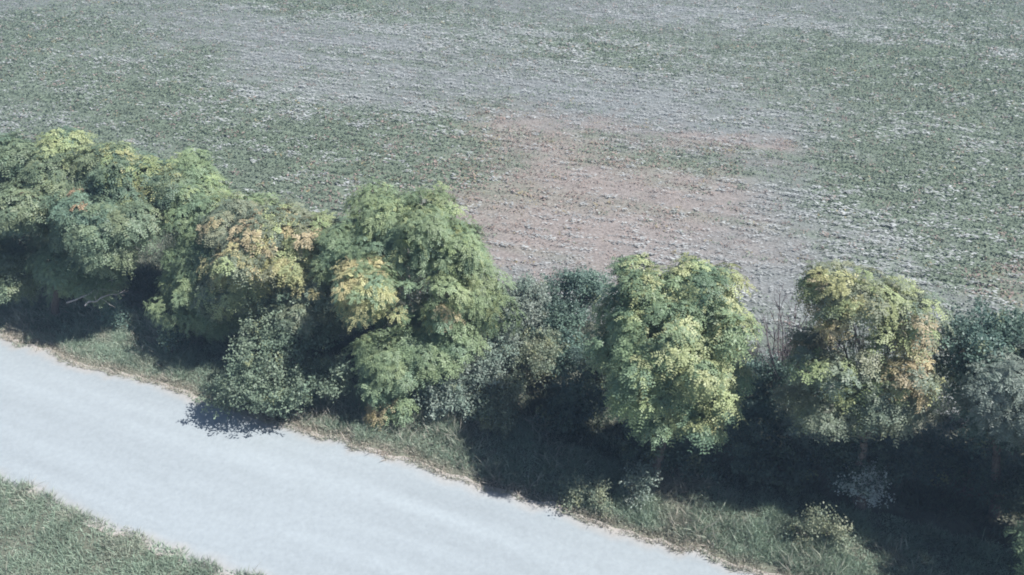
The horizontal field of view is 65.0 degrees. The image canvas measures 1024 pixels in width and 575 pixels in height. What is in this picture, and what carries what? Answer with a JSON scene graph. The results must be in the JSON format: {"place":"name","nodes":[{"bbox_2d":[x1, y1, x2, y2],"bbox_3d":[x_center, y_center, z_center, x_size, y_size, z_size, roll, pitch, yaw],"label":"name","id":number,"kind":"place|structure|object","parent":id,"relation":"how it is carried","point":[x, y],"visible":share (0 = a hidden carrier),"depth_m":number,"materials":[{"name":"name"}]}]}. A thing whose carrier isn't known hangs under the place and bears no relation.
{"place":"outdoors","nodes":[
{"label":"outdoors","id":0,"kind":"place"},
{"bbox_2d":[0,471,263,574],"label":"roadside grass","id":1,"kind":"structure","parent":0,"point":[28,507],"depth_m":23.74,"materials":[{"name":"green plant"}]},
{"bbox_2d":[0,335,778,574],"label":"gravel road","id":2,"kind":"structure","parent":0,"point":[174,469],"depth_m":25.39,"materials":[{"name":"grey gravel"}]},
{"bbox_2d":[0,0,1023,425],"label":"field","id":3,"kind":"structure","parent":0,"point":[602,250],"depth_m":49.21,"materials":[{"name":"soil"}]},
{"bbox_2d":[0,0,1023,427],"bbox_3d":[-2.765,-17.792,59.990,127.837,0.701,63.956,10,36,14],"label":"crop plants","id":4,"kind":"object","parent":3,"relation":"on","point":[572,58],"visible":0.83,"depth_m":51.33,"materials":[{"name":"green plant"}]},
{"bbox_2d":[0,230,1023,574],"bbox_3d":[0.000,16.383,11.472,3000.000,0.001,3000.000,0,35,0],"label":"ground","id":5,"kind":"structure","parent":0,"point":[960,524],"depth_m":25.52,"materials":[{"name":"green plant"}]},
{"bbox_2d":[0,128,56,306],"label":"broadleaf tree","id":6,"kind":"object","parent":5,"relation":"on","point":[13,278],"visible":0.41,"depth_m":30.59,"materials":[{"name":"green plant"}]},
{"bbox_2d":[19,225,130,316],"bbox_3d":[-17.154,-0.350,31.877,5.308,4.188,3.530,16,38,22],"label":"broadleaf tree","id":7,"kind":"object","parent":5,"relation":"on","point":[57,274],"visible":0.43,"depth_m":30.65,"materials":[{"name":"green plant"}]},
{"bbox_2d":[0,125,204,285],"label":"broadleaf tree","id":8,"kind":"object","parent":5,"relation":"on","point":[92,215],"visible":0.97,"depth_m":28.95,"materials":[{"name":"green plant"}]},
{"bbox_2d":[96,298,133,330],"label":"weed","id":9,"kind":"object","parent":5,"relation":"on","point":[110,313],"visible":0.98,"depth_m":32.14,"materials":[{"name":"green plant"}]},
{"bbox_2d":[153,322,194,355],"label":"weed","id":10,"kind":"object","parent":5,"relation":"on","point":[174,339],"visible":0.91,"depth_m":30.64,"materials":[{"name":"green plant"}]},
{"bbox_2d":[119,145,280,344],"bbox_3d":[-12.312,-1.466,31.145,6.587,6.925,5.820,18,39,24],"label":"broadleaf tree","id":11,"kind":"object","parent":5,"relation":"on","point":[177,291],"visible":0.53,"depth_m":29.80,"materials":[{"name":"green plant"}]},
{"bbox_2d":[192,272,357,419],"bbox_3d":[-8.045,2.086,28.034,5.731,4.571,5.056,0,35,0],"label":"shrub","id":12,"kind":"object","parent":5,"relation":"on","point":[301,381],"visible":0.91,"depth_m":27.41,"materials":[{"name":"green plant"}]},
{"bbox_2d":[188,189,364,356],"bbox_3d":[-8.583,0.017,29.401,6.530,6.408,5.263,0,35,0],"label":"broadleaf tree","id":13,"kind":"object","parent":5,"relation":"on","point":[257,247],"visible":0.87,"depth_m":27.72,"materials":[{"name":"green plant"}]},
{"bbox_2d":[307,176,529,398],"bbox_3d":[-3.768,-0.028,28.569,6.426,7.468,7.140,-18,39,-24],"label":"locust tree","id":14,"kind":"object","parent":5,"relation":"on","point":[364,264],"visible":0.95,"depth_m":26.56,"materials":[{"name":"green plant"}]},
{"bbox_2d":[354,312,491,432],"bbox_3d":[-3.004,2.769,27.860,5.045,4.205,2.490,-12,37,-17],"label":"shrub","id":15,"kind":"object","parent":5,"relation":"on","point":[456,344],"visible":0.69,"depth_m":27.14,"materials":[{"name":"green plant"}]},
{"bbox_2d":[413,269,551,422],"bbox_3d":[-0.761,2.156,28.701,2.931,3.703,6.663,21,40,28],"label":"shrub","id":16,"kind":"object","parent":5,"relation":"on","point":[490,365],"visible":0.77,"depth_m":28.05,"materials":[{"name":"green plant"}]},
{"bbox_2d":[466,324,569,440],"bbox_3d":[0.288,3.145,28.387,2.438,2.838,4.910,24,42,30],"label":"shrub","id":17,"kind":"object","parent":5,"relation":"on","point":[500,408],"visible":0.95,"depth_m":27.92,"materials":[{"name":"green plant"}]},
{"bbox_2d":[26,225,1023,568],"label":"undergrowth","id":18,"kind":"object","parent":5,"relation":"on","point":[936,499],"visible":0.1,"depth_m":27.32,"materials":[{"name":"green plant"}]},
{"bbox_2d":[519,263,614,381],"bbox_3d":[2.226,1.268,29.975,4.156,3.698,4.134,-17,39,-23],"label":"shrub","id":19,"kind":"object","parent":5,"relation":"on","point":[585,285],"visible":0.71,"depth_m":29.91,"materials":[{"name":"green plant"}]},
{"bbox_2d":[530,335,610,433],"bbox_3d":[2.446,3.469,27.811,2.556,2.848,3.963,21,40,27],"label":"shrub","id":20,"kind":"object","parent":5,"relation":"on","point":[563,410],"visible":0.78,"depth_m":27.17,"materials":[{"name":"green plant"}]},
{"bbox_2d":[553,469,614,518],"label":"weed","id":21,"kind":"object","parent":5,"relation":"on","point":[576,488],"visible":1,"depth_m":24.76,"materials":[{"name":"green plant"}]},
{"bbox_2d":[616,458,662,513],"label":"weed","id":22,"kind":"object","parent":5,"relation":"on","point":[639,485],"visible":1,"depth_m":24.96,"materials":[{"name":"green plant"}]},
{"bbox_2d":[616,417,721,482],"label":"shrub","id":23,"kind":"object","parent":5,"relation":"on","point":[637,452],"visible":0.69,"depth_m":25.48,"materials":[{"name":"green plant"}]},
{"bbox_2d":[579,252,764,484],"bbox_3d":[4.645,2.859,24.243,5.481,7.655,5.119,0,35,0],"label":"locust tree","id":24,"kind":"object","parent":5,"relation":"on","point":[674,351],"visible":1,"depth_m":22.36,"materials":[{"name":"green plant"}]},
{"bbox_2d":[726,348,797,449],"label":"shrub","id":25,"kind":"object","parent":5,"relation":"on","point":[762,405],"visible":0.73,"depth_m":26.51,"materials":[{"name":"green plant"}]},
{"bbox_2d":[765,399,834,465],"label":"shrub","id":26,"kind":"object","parent":5,"relation":"on","point":[801,442],"visible":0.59,"depth_m":25.80,"materials":[{"name":"green plant"}]},
{"bbox_2d":[746,282,857,410],"bbox_3d":[9.468,2.385,27.175,3.656,5.024,4.175,-20,40,-26],"label":"bare shrub","id":27,"kind":"object","parent":5,"relation":"on","point":[782,353],"visible":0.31,"depth_m":27.27,"materials":[{"name":"grey plant"}]},
{"bbox_2d":[783,501,861,554],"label":"weed","id":28,"kind":"object","parent":5,"relation":"on","point":[830,530],"visible":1,"depth_m":23.68,"materials":[{"name":"green plant"}]},
{"bbox_2d":[769,258,954,512],"bbox_3d":[10.032,2.930,23.728,5.073,8.129,4.220,0,35,0],"label":"locust tree","id":29,"kind":"object","parent":5,"relation":"on","point":[841,298],"visible":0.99,"depth_m":21.94,"materials":[{"name":"green plant"}]},
{"bbox_2d":[833,457,895,511],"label":"weed","id":30,"kind":"object","parent":5,"relation":"on","point":[873,498],"visible":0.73,"depth_m":24.20,"materials":[{"name":"green plant"}]},
{"bbox_2d":[808,425,932,500],"bbox_3d":[10.888,5.318,24.653,3.233,3.152,2.362,0,35,0],"label":"shrub","id":31,"kind":"object","parent":5,"relation":"on","point":[883,452],"visible":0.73,"depth_m":24.21,"materials":[{"name":"green plant"}]},
{"bbox_2d":[912,419,1023,519],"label":"shrub","id":32,"kind":"object","parent":5,"relation":"on","point":[973,470],"visible":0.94,"depth_m":24.62,"materials":[{"name":"green plant"}]},
{"bbox_2d":[922,295,1023,518],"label":"broadleaf tree","id":33,"kind":"object","parent":5,"relation":"on","point":[988,333],"visible":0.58,"depth_m":22.34,"materials":[{"name":"green plant"}]},
{"bbox_2d":[950,346,1023,451],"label":"broadleaf tree","id":34,"kind":"object","parent":5,"relation":"on","point":[998,397],"visible":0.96,"depth_m":21.14,"materials":[{"name":"green plant"}]},
{"bbox_2d":[1004,428,1023,574],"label":"broadleaf tree","id":35,"kind":"object","parent":5,"relation":"on","point":[1020,536],"visible":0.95,"depth_m":20.41,"materials":[{"name":"green plant"}]}
]}

